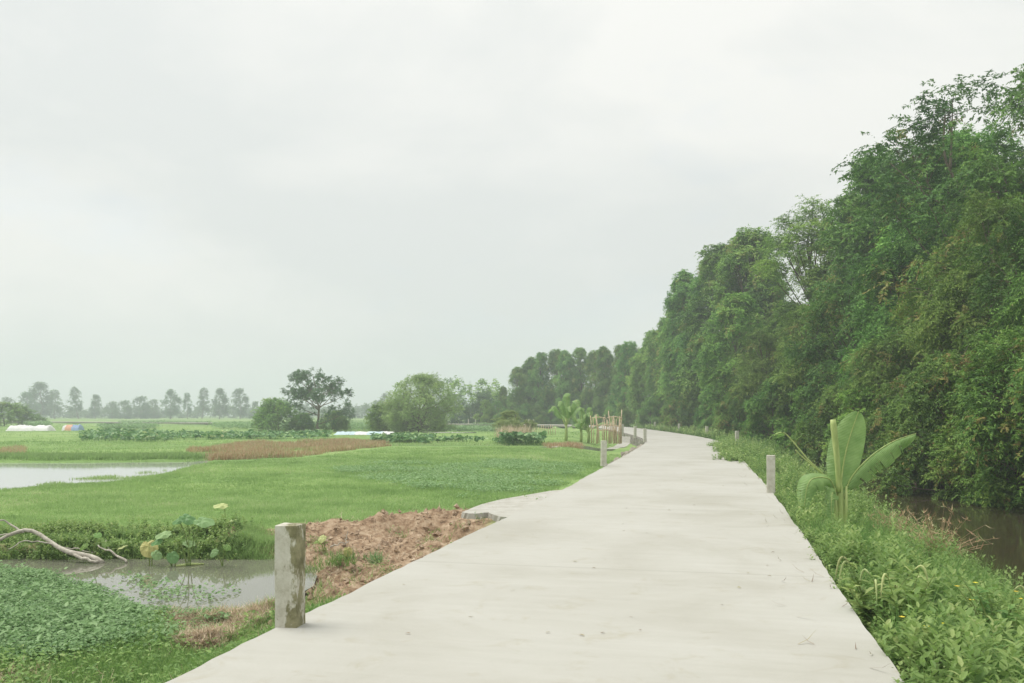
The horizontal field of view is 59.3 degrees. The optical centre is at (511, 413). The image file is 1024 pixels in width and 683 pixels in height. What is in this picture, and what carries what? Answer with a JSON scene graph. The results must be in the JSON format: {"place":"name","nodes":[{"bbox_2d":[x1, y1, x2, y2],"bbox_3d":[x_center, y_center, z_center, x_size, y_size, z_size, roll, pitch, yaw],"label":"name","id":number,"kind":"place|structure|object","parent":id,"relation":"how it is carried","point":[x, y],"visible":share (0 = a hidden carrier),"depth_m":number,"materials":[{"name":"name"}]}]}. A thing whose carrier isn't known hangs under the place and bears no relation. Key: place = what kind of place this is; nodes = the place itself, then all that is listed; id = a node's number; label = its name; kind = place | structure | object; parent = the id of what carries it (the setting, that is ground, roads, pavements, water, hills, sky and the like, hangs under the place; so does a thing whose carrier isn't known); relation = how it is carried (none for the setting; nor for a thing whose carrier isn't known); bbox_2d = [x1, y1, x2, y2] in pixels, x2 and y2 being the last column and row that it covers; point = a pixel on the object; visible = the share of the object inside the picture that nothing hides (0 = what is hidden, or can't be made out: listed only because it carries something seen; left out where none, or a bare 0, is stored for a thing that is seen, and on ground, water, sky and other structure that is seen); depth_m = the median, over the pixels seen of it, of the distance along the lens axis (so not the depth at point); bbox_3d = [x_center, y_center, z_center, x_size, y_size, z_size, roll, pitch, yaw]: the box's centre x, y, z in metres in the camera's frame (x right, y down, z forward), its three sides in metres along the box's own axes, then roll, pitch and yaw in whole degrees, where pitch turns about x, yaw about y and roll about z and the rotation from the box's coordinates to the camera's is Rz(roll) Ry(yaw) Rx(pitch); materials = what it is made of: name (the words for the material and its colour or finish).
{"place":"outdoors","nodes":[
{"label":"outdoors","id":0,"kind":"place"},
{"bbox_2d":[0,460,207,489],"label":"pond water","id":1,"kind":"structure","parent":0,"point":[16,475],"depth_m":33.13,"materials":[{"name":"grey liquid"}]},
{"bbox_2d":[0,558,317,610],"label":"ditch water","id":2,"kind":"structure","parent":0,"point":[252,579],"depth_m":12.19,"materials":[{"name":"grey liquid"}]},
{"bbox_2d":[0,519,104,562],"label":"dead branch","id":3,"kind":"object","parent":2,"relation":"on","point":[91,558],"visible":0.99,"depth_m":13.45,"materials":[{"name":"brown wood"}]},
{"bbox_2d":[140,540,161,565],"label":"lotus plant","id":4,"kind":"object","parent":2,"relation":"in","point":[148,550],"visible":0.85,"depth_m":13.05,"materials":[{"name":"yellow plant"}]},
{"bbox_2d":[155,513,214,565],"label":"lotus plant","id":5,"kind":"object","parent":2,"relation":"on","point":[188,519],"visible":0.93,"depth_m":13.01,"materials":[{"name":"green plant"}]},
{"bbox_2d":[0,450,348,620],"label":"bank grass","id":6,"kind":"structure","parent":0,"point":[255,543],"depth_m":14.68,"materials":[{"name":"green plant"}]},
{"bbox_2d":[0,446,620,528],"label":"field grass","id":7,"kind":"structure","parent":0,"point":[363,485],"depth_m":22.72,"materials":[{"name":"green plant"}]},
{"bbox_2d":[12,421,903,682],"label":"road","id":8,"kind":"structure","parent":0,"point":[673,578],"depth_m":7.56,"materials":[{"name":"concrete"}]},
{"bbox_2d":[275,523,305,627],"bbox_3d":[-1.681,1.228,6.820,0.178,0.785,0.178,0,1,9],"label":"concrete post","id":9,"kind":"object","parent":8,"relation":"on","point":[290,549],"visible":0.94,"depth_m":6.74,"materials":[{"name":"grey concrete"}]},
{"bbox_2d":[766,455,774,492],"bbox_3d":[5.278,1.230,18.347,0.170,0.780,0.170,0,-1,14],"label":"concrete post","id":10,"kind":"object","parent":8,"relation":"on","point":[770,473],"visible":0.93,"depth_m":18.27,"materials":[{"name":"grey concrete"}]},
{"bbox_2d":[0,415,1023,682],"bbox_3d":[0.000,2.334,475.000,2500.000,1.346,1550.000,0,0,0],"label":"ground","id":11,"kind":"structure","parent":0,"point":[404,521],"depth_m":21.61,"materials":[{"name":"green plant"}]},
{"bbox_2d":[0,401,50,425],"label":"bush","id":12,"kind":"object","parent":11,"relation":"on","point":[15,410],"visible":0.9,"depth_m":149.41,"materials":[{"name":"green plant"}]},
{"bbox_2d":[6,425,55,430],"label":"plastic cover","id":13,"kind":"object","parent":11,"relation":"on","point":[31,428],"visible":0.98,"depth_m":107.22,"materials":[{"name":"white plastic"}]},
{"bbox_2d":[25,381,58,416],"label":"distant tree","id":14,"kind":"object","parent":11,"relation":"on","point":[37,386],"visible":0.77,"depth_m":370.75,"materials":[{"name":"green plant"}]},
{"bbox_2d":[0,560,240,662],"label":"leafy ground cover","id":15,"kind":"object","parent":11,"relation":"on","point":[91,614],"visible":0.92,"depth_m":9.43,"materials":[{"name":"green plant"}]},
{"bbox_2d":[0,510,262,561],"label":"ditch bank weeds","id":16,"kind":"object","parent":11,"relation":"on","point":[59,526],"visible":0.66,"depth_m":14.05,"materials":[{"name":"green plant"}]},
{"bbox_2d":[129,395,152,418],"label":"distant tree","id":17,"kind":"object","parent":11,"relation":"on","point":[145,414],"visible":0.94,"depth_m":372.17,"materials":[{"name":"green plant"}]},
{"bbox_2d":[160,389,181,418],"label":"distant tree","id":18,"kind":"object","parent":11,"relation":"on","point":[170,394],"visible":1,"depth_m":358.54,"materials":[{"name":"green plant"}]},
{"bbox_2d":[0,587,345,682],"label":"verge grass","id":19,"kind":"structure","parent":11,"relation":"on","point":[157,667],"depth_m":7.61,"materials":[{"name":"green plant"}]},
{"bbox_2d":[210,388,230,418],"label":"distant tree","id":20,"kind":"object","parent":11,"relation":"on","point":[220,392],"visible":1,"depth_m":358.46,"materials":[{"name":"green plant"}]},
{"bbox_2d":[230,388,249,418],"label":"distant tree","id":21,"kind":"object","parent":11,"relation":"on","point":[238,393],"visible":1,"depth_m":372.96,"materials":[{"name":"green plant"}]},
{"bbox_2d":[6,401,475,417],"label":"wood","id":22,"kind":"object","parent":11,"relation":"on","point":[85,413],"visible":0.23,"depth_m":423.17,"materials":[{"name":"green plant"}]},
{"bbox_2d":[23,419,504,430],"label":"hedge growth","id":23,"kind":"object","parent":11,"relation":"on","point":[125,424],"visible":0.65,"depth_m":127.85,"materials":[{"name":"green plant"}]},
{"bbox_2d":[0,488,556,682],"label":"straw litter","id":24,"kind":"object","parent":11,"relation":"on","point":[205,633],"visible":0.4,"depth_m":9.32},
{"bbox_2d":[249,397,308,430],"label":"bush","id":25,"kind":"object","parent":11,"relation":"on","point":[270,410],"visible":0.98,"depth_m":114.32,"materials":[{"name":"green plant"}]},
{"bbox_2d":[0,437,583,460],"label":"dry reeds","id":26,"kind":"object","parent":11,"relation":"on","point":[248,449],"visible":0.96,"depth_m":49.11,"materials":[{"name":"brown plant"}]},
{"bbox_2d":[0,424,613,461],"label":"meadow grass","id":27,"kind":"structure","parent":11,"relation":"on","point":[125,443],"depth_m":59.67,"materials":[{"name":"green plant"}]},
{"bbox_2d":[78,428,546,444],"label":"lotus bed","id":28,"kind":"object","parent":11,"relation":"on","point":[129,434],"visible":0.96,"depth_m":69.14,"materials":[{"name":"green plant"}]},
{"bbox_2d":[280,367,354,428],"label":"open crowned tree","id":29,"kind":"object","parent":11,"relation":"on","point":[332,388],"visible":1,"depth_m":111.76,"materials":[{"name":"green plant"}]},
{"bbox_2d":[312,410,351,431],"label":"bush","id":30,"kind":"object","parent":11,"relation":"on","point":[344,424],"visible":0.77,"depth_m":116.81,"materials":[{"name":"green plant"}]},
{"bbox_2d":[316,548,369,566],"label":"grass tuft","id":31,"kind":"object","parent":11,"relation":"on","point":[353,556],"visible":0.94,"depth_m":12.35,"materials":[{"name":"green plant"}]},
{"bbox_2d":[227,503,476,630],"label":"dirt clods","id":32,"kind":"object","parent":11,"relation":"on","point":[466,526],"visible":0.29,"depth_m":13.94,"materials":[{"name":"brown soil"}]},
{"bbox_2d":[229,495,542,585],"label":"dirt bank sprouts","id":33,"kind":"object","parent":11,"relation":"on","point":[383,570],"visible":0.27,"depth_m":13.30,"materials":[{"name":"green plant"}]},
{"bbox_2d":[363,401,426,431],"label":"bush","id":34,"kind":"object","parent":11,"relation":"on","point":[376,424],"visible":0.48,"depth_m":109.40,"materials":[{"name":"green plant"}]},
{"bbox_2d":[377,371,465,432],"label":"round tree","id":35,"kind":"object","parent":11,"relation":"on","point":[397,417],"visible":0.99,"depth_m":106.44,"materials":[{"name":"green plant"}]},
{"bbox_2d":[328,457,589,497],"bbox_3d":[-0.693,1.931,29.774,9.754,0.326,15.931,0,0,-22],"label":"clover patch","id":36,"kind":"object","parent":11,"relation":"on","point":[521,463],"visible":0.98,"depth_m":28.84,"materials":[{"name":"green plant"}]},
{"bbox_2d":[462,391,495,423],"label":"tree","id":37,"kind":"object","parent":11,"relation":"on","point":[482,395],"visible":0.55,"depth_m":164.49,"materials":[{"name":"green plant"}]},
{"bbox_2d":[472,400,497,423],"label":"bush","id":38,"kind":"object","parent":11,"relation":"on","point":[487,409],"visible":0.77,"depth_m":146.05,"materials":[{"name":"green plant"}]},
{"bbox_2d":[461,490,560,521],"bbox_3d":[0.510,1.686,16.838,1.644,0.148,5.777,0,0,15],"label":"concrete apron","id":39,"kind":"object","parent":11,"relation":"on","point":[503,508],"visible":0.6,"depth_m":15.52,"materials":[{"name":"grey concrete"}]},
{"bbox_2d":[490,409,538,429],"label":"shrub","id":40,"kind":"object","parent":11,"relation":"on","point":[511,419],"visible":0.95,"depth_m":83.80,"materials":[{"name":"green plant"}]},
{"bbox_2d":[501,366,531,412],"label":"broadleaf tree","id":41,"kind":"object","parent":11,"relation":"on","point":[516,373],"visible":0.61,"depth_m":152.85,"materials":[{"name":"green plant"}]},
{"bbox_2d":[513,356,538,416],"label":"broadleaf tree","id":42,"kind":"object","parent":11,"relation":"on","point":[528,364],"visible":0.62,"depth_m":152.64,"materials":[{"name":"green plant"}]},
{"bbox_2d":[524,352,554,422],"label":"broadleaf tree","id":43,"kind":"object","parent":11,"relation":"on","point":[541,376],"visible":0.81,"depth_m":151.05,"materials":[{"name":"green plant"}]},
{"bbox_2d":[543,349,569,423],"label":"broadleaf tree","id":44,"kind":"object","parent":11,"relation":"on","point":[552,358],"visible":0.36,"depth_m":150.42,"materials":[{"name":"green plant"}]},
{"bbox_2d":[550,349,579,406],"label":"broadleaf tree","id":45,"kind":"object","parent":11,"relation":"on","point":[566,363],"visible":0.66,"depth_m":148.04,"materials":[{"name":"green plant"}]},
{"bbox_2d":[548,393,584,440],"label":"banana plant","id":46,"kind":"object","parent":11,"relation":"on","point":[568,411],"visible":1,"depth_m":67.23,"materials":[{"name":"green plant"}]},
{"bbox_2d":[567,347,592,408],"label":"broadleaf tree","id":47,"kind":"object","parent":11,"relation":"on","point":[579,355],"visible":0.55,"depth_m":147.34,"materials":[{"name":"green plant"}]},
{"bbox_2d":[579,350,606,419],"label":"broadleaf tree","id":48,"kind":"object","parent":11,"relation":"on","point":[587,394],"visible":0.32,"depth_m":144.58,"materials":[{"name":"green plant"}]},
{"bbox_2d":[588,346,614,420],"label":"broadleaf tree","id":49,"kind":"object","parent":11,"relation":"on","point":[604,358],"visible":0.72,"depth_m":139.18,"materials":[{"name":"green plant"}]},
{"bbox_2d":[590,409,621,443],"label":"stick fence","id":50,"kind":"object","parent":11,"relation":"on","point":[612,432],"visible":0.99,"depth_m":65.80,"materials":[{"name":"brown wood"}]},
{"bbox_2d":[602,344,629,415],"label":"broadleaf tree","id":51,"kind":"object","parent":11,"relation":"on","point":[616,351],"visible":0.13,"depth_m":135.47,"materials":[{"name":"green plant"}]},
{"bbox_2d":[601,341,639,426],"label":"broadleaf tree","id":52,"kind":"object","parent":11,"relation":"on","point":[629,349],"visible":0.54,"depth_m":129.60,"materials":[{"name":"green plant"}]},
{"bbox_2d":[610,402,635,426],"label":"bush","id":53,"kind":"object","parent":11,"relation":"on","point":[628,421],"visible":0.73,"depth_m":118.48,"materials":[{"name":"green plant"}]},
{"bbox_2d":[625,329,665,424],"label":"broadleaf tree","id":54,"kind":"object","parent":11,"relation":"on","point":[636,381],"visible":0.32,"depth_m":117.29,"materials":[{"name":"green plant"}]},
{"bbox_2d":[634,400,662,427],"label":"bush","id":55,"kind":"object","parent":11,"relation":"on","point":[644,412],"visible":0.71,"depth_m":103.92,"materials":[{"name":"green plant"}]},
{"bbox_2d":[639,317,677,420],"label":"broadleaf tree","id":56,"kind":"object","parent":11,"relation":"on","point":[650,382],"visible":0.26,"depth_m":111.31,"materials":[{"name":"green plant"}]},
{"bbox_2d":[653,308,681,420],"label":"broadleaf tree","id":57,"kind":"object","parent":11,"relation":"on","point":[659,371],"visible":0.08,"depth_m":104.53,"materials":[{"name":"green plant"}]},
{"bbox_2d":[652,269,707,418],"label":"broadleaf tree","id":58,"kind":"object","parent":11,"relation":"on","point":[675,305],"visible":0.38,"depth_m":95.25,"materials":[{"name":"green plant"}]},
{"bbox_2d":[659,396,701,430],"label":"bush","id":59,"kind":"object","parent":11,"relation":"on","point":[671,419],"visible":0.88,"depth_m":83.56,"materials":[{"name":"green plant"}]},
{"bbox_2d":[667,265,729,415],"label":"broadleaf tree","id":60,"kind":"object","parent":11,"relation":"on","point":[680,347],"visible":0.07,"depth_m":89.05,"materials":[{"name":"green plant"}]},
{"bbox_2d":[680,341,725,429],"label":"feathery tree","id":61,"kind":"object","parent":11,"relation":"on","point":[688,397],"visible":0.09,"depth_m":85.79,"materials":[{"name":"green plant"}]},
{"bbox_2d":[693,395,715,430],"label":"bush","id":62,"kind":"object","parent":11,"relation":"on","point":[703,413],"visible":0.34,"depth_m":73.68,"materials":[{"name":"green plant"}]},
{"bbox_2d":[669,242,760,418],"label":"broadleaf tree","id":63,"kind":"object","parent":11,"relation":"on","point":[710,259],"visible":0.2,"depth_m":83.91,"materials":[{"name":"green plant"}]},
{"bbox_2d":[689,292,775,434],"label":"feathery tree","id":64,"kind":"object","parent":11,"relation":"on","point":[734,315],"visible":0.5,"depth_m":70.59,"materials":[{"name":"green plant"}]},
{"bbox_2d":[711,390,755,434],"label":"bush","id":65,"kind":"object","parent":11,"relation":"on","point":[721,422],"visible":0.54,"depth_m":61.74,"materials":[{"name":"green plant"}]},
{"bbox_2d":[687,224,799,424],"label":"broadleaf tree","id":66,"kind":"object","parent":11,"relation":"on","point":[740,257],"visible":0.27,"depth_m":78.47,"materials":[{"name":"green plant"}]},
{"bbox_2d":[722,328,792,435],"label":"feathery tree","id":67,"kind":"object","parent":11,"relation":"on","point":[753,368],"visible":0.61,"depth_m":61.13,"materials":[{"name":"green plant"}]},
{"bbox_2d":[728,275,788,374],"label":"broadleaf tree","id":68,"kind":"object","parent":11,"relation":"on","point":[767,304],"visible":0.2,"depth_m":76.06,"materials":[{"name":"green plant"}]},
{"bbox_2d":[739,376,797,447],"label":"bush","id":69,"kind":"object","parent":11,"relation":"on","point":[755,420],"visible":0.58,"depth_m":53.89,"materials":[{"name":"green plant"}]},
{"bbox_2d":[748,301,806,435],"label":"broadleaf tree","id":70,"kind":"object","parent":11,"relation":"on","point":[780,306],"visible":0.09,"depth_m":67.48,"materials":[{"name":"green plant"}]},
{"bbox_2d":[747,194,844,342],"bbox_3d":[20.812,-6.515,64.222,8.891,17.874,8.582,0,0,-37],"label":"broadleaf tree","id":71,"kind":"object","parent":11,"relation":"on","point":[784,246],"visible":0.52,"depth_m":63.33,"materials":[{"name":"green plant"}]},
{"bbox_2d":[769,385,828,462],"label":"bush","id":72,"kind":"object","parent":11,"relation":"on","point":[804,415],"visible":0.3,"depth_m":46.53,"materials":[{"name":"green plant"}]},
{"bbox_2d":[761,304,847,433],"bbox_3d":[17.548,-2.133,53.886,5.871,8.871,6.415,0,0,35],"label":"feathery tree","id":73,"kind":"object","parent":11,"relation":"on","point":[789,377],"visible":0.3,"depth_m":53.15,"materials":[{"name":"green plant"}]},
{"bbox_2d":[630,421,1023,682],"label":"bank weeds","id":74,"kind":"object","parent":11,"relation":"on","point":[961,651],"visible":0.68,"depth_m":8.57,"materials":[{"name":"green plant"}]},
{"bbox_2d":[786,380,869,468],"bbox_3d":[15.532,0.924,41.711,4.872,5.002,4.848,0,0,-12],"label":"bush","id":75,"kind":"object","parent":11,"relation":"on","point":[810,446],"visible":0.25,"depth_m":41.09,"materials":[{"name":"green plant"}]},
{"bbox_2d":[781,258,893,435],"bbox_3d":[18.372,-2.578,47.454,7.685,11.099,7.276,0,0,-7],"label":"feathery tree","id":76,"kind":"object","parent":11,"relation":"on","point":[835,303],"visible":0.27,"depth_m":46.88,"materials":[{"name":"green plant"}]},
{"bbox_2d":[793,195,886,407],"bbox_3d":[23.893,-6.178,60.499,9.354,16.945,9.397,0,0,-24],"label":"broadleaf tree","id":77,"kind":"object","parent":11,"relation":"on","point":[817,273],"visible":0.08,"depth_m":60.12,"materials":[{"name":"green plant"}]},
{"bbox_2d":[774,411,915,529],"bbox_3d":[5.270,1.032,14.440,2.225,2.150,0.792,0,0,0],"label":"banana plant","id":78,"kind":"object","parent":11,"relation":"on","point":[846,471],"visible":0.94,"depth_m":14.29,"materials":[{"name":"green plant"}]},
{"bbox_2d":[819,384,893,474],"bbox_3d":[14.803,1.098,37.048,3.919,4.779,3.933,0,0,41],"label":"bush","id":79,"kind":"object","parent":11,"relation":"on","point":[858,397],"visible":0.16,"depth_m":36.82,"materials":[{"name":"green plant"}]},
{"bbox_2d":[793,147,925,412],"bbox_3d":[22.199,-6.854,55.204,11.416,18.611,10.792,0,0,-2],"label":"broadleaf tree","id":80,"kind":"object","parent":11,"relation":"on","point":[838,236],"visible":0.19,"depth_m":54.51,"materials":[{"name":"green plant"}]},
{"bbox_2d":[830,334,926,447],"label":"feathery tree","id":81,"kind":"object","parent":11,"relation":"on","point":[878,355],"visible":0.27,"depth_m":37.51,"materials":[{"name":"green plant"}]},
{"bbox_2d":[835,556,928,624],"bbox_3d":[2.981,1.476,7.328,0.659,0.627,0.385,0,0,0],"label":"flowering weed","id":82,"kind":"object","parent":11,"relation":"on","point":[863,594],"visible":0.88,"depth_m":7.33,"materials":[{"name":"green plant"}]},
{"bbox_2d":[831,240,945,412],"bbox_3d":[17.835,-2.659,41.908,6.456,10.731,7.055,0,0,39],"label":"feathery tree","id":83,"kind":"object","parent":11,"relation":"on","point":[875,324],"visible":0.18,"depth_m":41.15,"materials":[{"name":"green plant"}]},
{"bbox_2d":[860,366,929,478],"bbox_3d":[14.888,0.816,34.477,4.830,5.276,4.853,0,0,-29],"label":"bush","id":84,"kind":"object","parent":11,"relation":"on","point":[877,416],"visible":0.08,"depth_m":34.29,"materials":[{"name":"green plant"}]},
{"bbox_2d":[859,569,940,626],"bbox_3d":[3.105,1.526,7.215,0.479,0.601,0.612,0,0,8],"label":"flowering weed","id":85,"kind":"object","parent":11,"relation":"on","point":[901,601],"visible":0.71,"depth_m":7.12,"materials":[{"name":"green plant"}]},
{"bbox_2d":[830,69,1023,394],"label":"broadleaf tree","id":86,"kind":"object","parent":11,"relation":"on","point":[918,165],"visible":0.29,"depth_m":41.51,"materials":[{"name":"green plant"}]},
{"bbox_2d":[864,349,990,493],"bbox_3d":[14.072,0.726,29.860,4.277,5.867,4.292,0,0,9],"label":"bush","id":87,"kind":"object","parent":11,"relation":"on","point":[891,412],"visible":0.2,"depth_m":29.93,"materials":[{"name":"green plant"}]},
{"bbox_2d":[860,129,995,362],"bbox_3d":[23.573,-6.493,49.369,10.126,17.858,9.571,0,0,41],"label":"broadleaf tree","id":88,"kind":"object","parent":11,"relation":"on","point":[882,238],"visible":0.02,"depth_m":49.59,"materials":[{"name":"green plant"}]},
{"bbox_2d":[875,504,996,561],"bbox_3d":[5.773,1.694,12.198,1.402,1.077,1.493,0,0,0],"label":"dry grass clump","id":89,"kind":"object","parent":11,"relation":"on","point":[929,535],"visible":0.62,"depth_m":12.10,"materials":[{"name":"plant"}]},
{"bbox_2d":[867,333,1023,499],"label":"bush","id":90,"kind":"object","parent":11,"relation":"on","point":[915,462],"visible":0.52,"depth_m":27.87,"materials":[{"name":"green plant"}]},
{"bbox_2d":[875,197,1021,434],"bbox_3d":[17.898,-2.814,35.601,6.933,11.133,7.324,0,0,21],"label":"feathery tree","id":91,"kind":"object","parent":11,"relation":"on","point":[904,309],"visible":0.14,"depth_m":35.43,"materials":[{"name":"green plant"}]},
{"bbox_2d":[874,119,1023,363],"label":"broadleaf tree","id":92,"kind":"object","parent":11,"relation":"on","point":[960,146],"visible":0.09,"depth_m":44.11,"materials":[{"name":"green plant"}]},
{"bbox_2d":[895,188,1023,465],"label":"feathery tree","id":93,"kind":"object","parent":11,"relation":"on","point":[990,214],"visible":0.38,"depth_m":31.94,"materials":[{"name":"green plant"}]},
{"bbox_2d":[920,325,1023,507],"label":"bush","id":94,"kind":"object","parent":11,"relation":"on","point":[1004,484],"visible":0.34,"depth_m":25.56,"materials":[{"name":"green plant"}]},
{"bbox_2d":[925,63,1023,356],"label":"broadleaf tree","id":95,"kind":"object","parent":11,"relation":"on","point":[990,187],"visible":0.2,"depth_m":36.94,"materials":[{"name":"green plant"}]},
{"bbox_2d":[941,327,1023,511],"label":"bush","id":96,"kind":"object","parent":11,"relation":"on","point":[996,433],"visible":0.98,"depth_m":23.36,"materials":[{"name":"green plant"}]},
{"bbox_2d":[951,201,1023,369],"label":"feathery tree","id":97,"kind":"object","parent":11,"relation":"on","point":[1011,254],"visible":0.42,"depth_m":29.30,"materials":[{"name":"green plant"}]},
{"bbox_2d":[954,576,1023,643],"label":"flower shrub","id":98,"kind":"object","parent":11,"relation":"on","point":[980,612],"visible":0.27,"depth_m":7.71,"materials":[{"name":"green plant"}]},
{"bbox_2d":[969,585,1023,641],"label":"flowering weed","id":99,"kind":"object","parent":11,"relation":"on","point":[1004,613],"visible":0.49,"depth_m":7.33,"materials":[{"name":"green plant"}]},
{"bbox_2d":[983,237,1023,416],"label":"feathery tree","id":100,"kind":"object","parent":11,"relation":"on","point":[1021,298],"visible":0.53,"depth_m":27.95,"materials":[{"name":"green plant"}]},
{"bbox_2d":[0,0,1023,414],"label":"sky","id":101,"kind":"structure","parent":0,"point":[228,195],"materials":[{"name":"white"}]},
{"bbox_2d":[803,461,1023,593],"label":"canal water","id":102,"kind":"structure","parent":0,"point":[1007,532],"depth_m":20.74,"materials":[{"name":"brown liquid"}]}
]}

